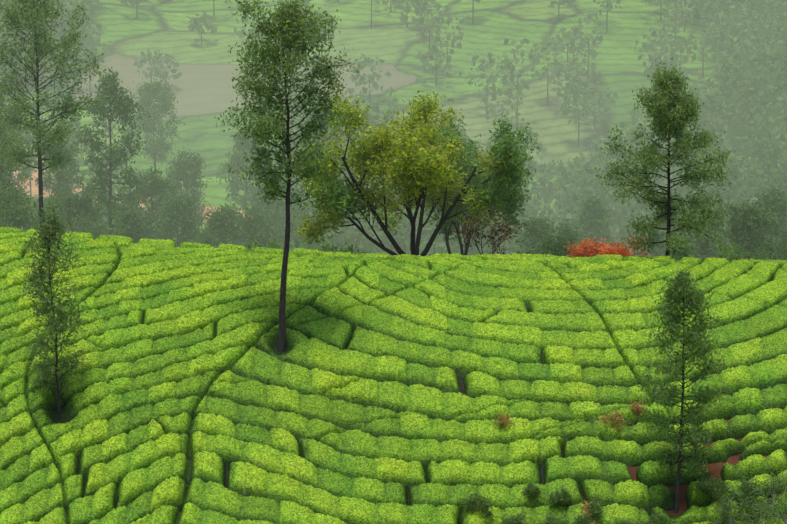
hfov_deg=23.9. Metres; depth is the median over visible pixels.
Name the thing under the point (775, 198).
tree
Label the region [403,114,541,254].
broad tree
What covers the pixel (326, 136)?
tree
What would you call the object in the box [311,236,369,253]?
shrub
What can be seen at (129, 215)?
bush
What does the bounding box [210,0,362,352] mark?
silver oak tree
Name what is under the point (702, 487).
pink-tipped shrub
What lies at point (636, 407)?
dry shrub
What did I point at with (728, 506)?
weed shrub
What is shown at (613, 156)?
tree
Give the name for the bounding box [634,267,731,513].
young oak tree
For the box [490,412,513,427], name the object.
dry shrub
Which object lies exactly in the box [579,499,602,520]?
pink-tipped shrub
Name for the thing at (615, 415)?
dry shrub
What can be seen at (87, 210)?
tree
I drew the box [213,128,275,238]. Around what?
tree
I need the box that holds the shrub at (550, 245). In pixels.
[515,227,581,257]
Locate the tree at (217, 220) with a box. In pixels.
[188,202,248,247]
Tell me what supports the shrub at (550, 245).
on the terrain ground
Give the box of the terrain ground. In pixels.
[0,0,786,515]
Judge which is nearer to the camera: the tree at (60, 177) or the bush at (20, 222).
the bush at (20, 222)
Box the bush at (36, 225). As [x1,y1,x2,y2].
[21,202,70,231]
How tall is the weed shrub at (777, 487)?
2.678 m
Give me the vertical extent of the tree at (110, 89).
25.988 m
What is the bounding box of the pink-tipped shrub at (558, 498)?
[546,483,573,508]
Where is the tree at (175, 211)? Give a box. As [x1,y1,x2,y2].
[145,190,207,246]
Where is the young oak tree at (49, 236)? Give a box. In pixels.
[10,191,90,417]
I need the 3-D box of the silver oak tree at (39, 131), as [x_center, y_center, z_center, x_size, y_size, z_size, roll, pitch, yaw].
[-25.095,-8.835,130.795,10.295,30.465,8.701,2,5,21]
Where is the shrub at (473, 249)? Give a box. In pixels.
[450,211,510,254]
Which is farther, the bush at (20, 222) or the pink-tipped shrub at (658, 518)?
the bush at (20, 222)
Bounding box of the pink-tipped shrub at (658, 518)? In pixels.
[645,505,671,523]
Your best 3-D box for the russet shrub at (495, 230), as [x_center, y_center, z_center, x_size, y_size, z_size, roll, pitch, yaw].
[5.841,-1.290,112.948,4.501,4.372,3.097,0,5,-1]
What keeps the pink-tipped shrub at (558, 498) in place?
on the terrain ground
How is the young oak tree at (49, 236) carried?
on the terrain ground
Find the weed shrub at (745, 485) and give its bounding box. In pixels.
[722,469,769,507]
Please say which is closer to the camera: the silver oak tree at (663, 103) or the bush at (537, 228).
the silver oak tree at (663, 103)
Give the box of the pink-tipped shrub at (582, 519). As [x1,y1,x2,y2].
[572,512,593,523]
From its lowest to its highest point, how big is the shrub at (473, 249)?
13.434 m
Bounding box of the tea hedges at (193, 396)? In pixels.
[0,226,786,523]
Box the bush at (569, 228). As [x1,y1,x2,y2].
[551,218,589,256]
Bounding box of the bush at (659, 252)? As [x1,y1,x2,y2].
[642,211,690,258]
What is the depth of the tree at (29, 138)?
223.26 m
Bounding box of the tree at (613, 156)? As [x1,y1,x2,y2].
[588,128,634,197]
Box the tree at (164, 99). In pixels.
[132,77,188,170]
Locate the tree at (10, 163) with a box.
[0,79,31,227]
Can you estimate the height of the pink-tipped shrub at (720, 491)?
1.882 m
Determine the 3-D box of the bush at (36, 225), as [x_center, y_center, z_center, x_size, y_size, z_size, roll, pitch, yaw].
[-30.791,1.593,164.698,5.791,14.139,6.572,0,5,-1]
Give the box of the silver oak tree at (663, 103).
[591,58,740,260]
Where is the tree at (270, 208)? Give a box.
[248,174,298,244]
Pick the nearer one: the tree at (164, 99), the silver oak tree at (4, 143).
the silver oak tree at (4, 143)
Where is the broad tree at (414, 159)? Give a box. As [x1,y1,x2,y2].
[292,87,535,255]
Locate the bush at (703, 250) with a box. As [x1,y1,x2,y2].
[682,209,730,258]
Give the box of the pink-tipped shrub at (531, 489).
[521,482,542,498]
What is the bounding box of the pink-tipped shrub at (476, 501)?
[459,492,495,523]
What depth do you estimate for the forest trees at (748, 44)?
263.05 m
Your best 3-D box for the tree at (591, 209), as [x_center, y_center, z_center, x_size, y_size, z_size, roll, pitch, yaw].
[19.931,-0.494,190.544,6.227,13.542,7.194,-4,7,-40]
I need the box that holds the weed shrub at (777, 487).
[747,465,786,506]
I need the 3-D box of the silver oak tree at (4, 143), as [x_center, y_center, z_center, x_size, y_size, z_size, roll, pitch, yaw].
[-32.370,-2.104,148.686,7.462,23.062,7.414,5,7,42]
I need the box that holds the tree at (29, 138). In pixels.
[1,98,37,198]
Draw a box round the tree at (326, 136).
[302,102,349,227]
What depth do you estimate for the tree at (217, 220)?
176.88 m
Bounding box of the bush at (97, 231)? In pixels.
[79,220,127,238]
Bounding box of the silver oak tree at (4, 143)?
[0,100,38,228]
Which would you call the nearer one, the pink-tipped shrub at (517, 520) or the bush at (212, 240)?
the pink-tipped shrub at (517, 520)
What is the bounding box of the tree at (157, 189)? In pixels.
[121,164,178,244]
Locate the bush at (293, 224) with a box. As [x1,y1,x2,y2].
[277,210,322,250]
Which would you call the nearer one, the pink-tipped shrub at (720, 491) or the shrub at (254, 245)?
the pink-tipped shrub at (720, 491)
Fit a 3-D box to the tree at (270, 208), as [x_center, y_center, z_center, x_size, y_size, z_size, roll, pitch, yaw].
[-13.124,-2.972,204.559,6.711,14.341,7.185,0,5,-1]
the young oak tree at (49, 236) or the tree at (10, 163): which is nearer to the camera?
the young oak tree at (49, 236)
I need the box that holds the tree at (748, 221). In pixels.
[711,197,780,259]
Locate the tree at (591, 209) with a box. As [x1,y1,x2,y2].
[570,191,615,254]
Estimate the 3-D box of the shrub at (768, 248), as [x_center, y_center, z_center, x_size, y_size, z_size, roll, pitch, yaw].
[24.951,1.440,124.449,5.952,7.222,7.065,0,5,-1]
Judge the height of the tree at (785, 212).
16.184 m
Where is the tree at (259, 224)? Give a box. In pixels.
[224,203,283,248]
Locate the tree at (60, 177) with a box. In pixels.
[29,122,88,230]
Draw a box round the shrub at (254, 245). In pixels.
[244,233,282,250]
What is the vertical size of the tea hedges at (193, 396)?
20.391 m
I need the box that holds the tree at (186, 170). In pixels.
[162,140,211,239]
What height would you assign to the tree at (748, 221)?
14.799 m
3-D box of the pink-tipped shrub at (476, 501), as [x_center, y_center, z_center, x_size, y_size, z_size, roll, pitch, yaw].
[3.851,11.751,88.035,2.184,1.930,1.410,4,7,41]
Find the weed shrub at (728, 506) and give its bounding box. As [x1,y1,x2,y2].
[709,491,753,523]
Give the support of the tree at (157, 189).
on the terrain ground
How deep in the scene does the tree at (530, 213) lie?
214.52 m
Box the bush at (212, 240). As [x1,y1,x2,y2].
[194,229,222,247]
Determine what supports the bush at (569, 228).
on the terrain ground
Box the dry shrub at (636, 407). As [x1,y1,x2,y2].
[629,398,649,424]
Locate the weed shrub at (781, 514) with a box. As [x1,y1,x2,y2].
[758,496,786,523]
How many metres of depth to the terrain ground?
308.25 m
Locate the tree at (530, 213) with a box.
[500,181,535,243]
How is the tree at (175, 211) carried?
on the terrain ground
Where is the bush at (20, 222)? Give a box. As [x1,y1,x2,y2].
[0,183,38,230]
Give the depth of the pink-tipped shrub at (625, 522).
87.68 m
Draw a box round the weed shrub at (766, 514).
[734,496,784,523]
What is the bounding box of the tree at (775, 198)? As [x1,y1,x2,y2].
[746,179,786,259]
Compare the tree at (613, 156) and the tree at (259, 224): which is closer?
the tree at (259, 224)
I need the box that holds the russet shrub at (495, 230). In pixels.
[454,205,525,254]
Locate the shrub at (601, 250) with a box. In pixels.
[563,234,650,257]
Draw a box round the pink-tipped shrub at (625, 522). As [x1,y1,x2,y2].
[613,518,634,523]
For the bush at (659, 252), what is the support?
on the terrain ground
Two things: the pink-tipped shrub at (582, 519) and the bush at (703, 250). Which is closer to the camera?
the pink-tipped shrub at (582, 519)
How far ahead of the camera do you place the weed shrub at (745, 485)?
87.94 m
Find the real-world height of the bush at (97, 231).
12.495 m
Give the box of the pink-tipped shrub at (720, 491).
[705,477,730,505]
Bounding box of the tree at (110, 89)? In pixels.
[72,66,154,232]
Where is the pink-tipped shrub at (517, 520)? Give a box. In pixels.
[498,508,529,523]
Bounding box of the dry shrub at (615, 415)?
[595,410,626,432]
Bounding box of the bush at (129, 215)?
[109,198,153,243]
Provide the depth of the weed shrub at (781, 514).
86.75 m
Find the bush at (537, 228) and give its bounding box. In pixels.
[511,212,558,253]
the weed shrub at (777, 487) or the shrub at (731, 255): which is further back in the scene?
the shrub at (731, 255)
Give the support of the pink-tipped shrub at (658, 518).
on the terrain ground
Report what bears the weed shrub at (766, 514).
on the terrain ground
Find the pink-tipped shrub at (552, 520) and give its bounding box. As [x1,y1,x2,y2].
[536,509,572,523]
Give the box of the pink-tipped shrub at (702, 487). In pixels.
[693,473,726,501]
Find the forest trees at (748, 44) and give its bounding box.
[0,0,786,260]
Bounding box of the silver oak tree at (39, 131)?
[0,0,108,228]
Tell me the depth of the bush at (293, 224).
189.29 m
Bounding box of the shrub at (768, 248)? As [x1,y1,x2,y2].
[750,228,786,259]
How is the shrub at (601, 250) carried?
on the terrain ground
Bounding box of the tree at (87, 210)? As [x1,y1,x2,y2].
[50,185,107,232]
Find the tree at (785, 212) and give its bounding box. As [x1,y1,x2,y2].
[773,179,786,244]
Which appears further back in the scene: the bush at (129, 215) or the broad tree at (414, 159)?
the bush at (129, 215)
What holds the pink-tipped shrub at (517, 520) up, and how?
on the terrain ground
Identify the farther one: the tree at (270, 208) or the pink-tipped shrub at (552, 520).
the tree at (270, 208)
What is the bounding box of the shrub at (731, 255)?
[709,239,772,261]
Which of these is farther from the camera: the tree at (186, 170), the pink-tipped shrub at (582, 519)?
the tree at (186, 170)

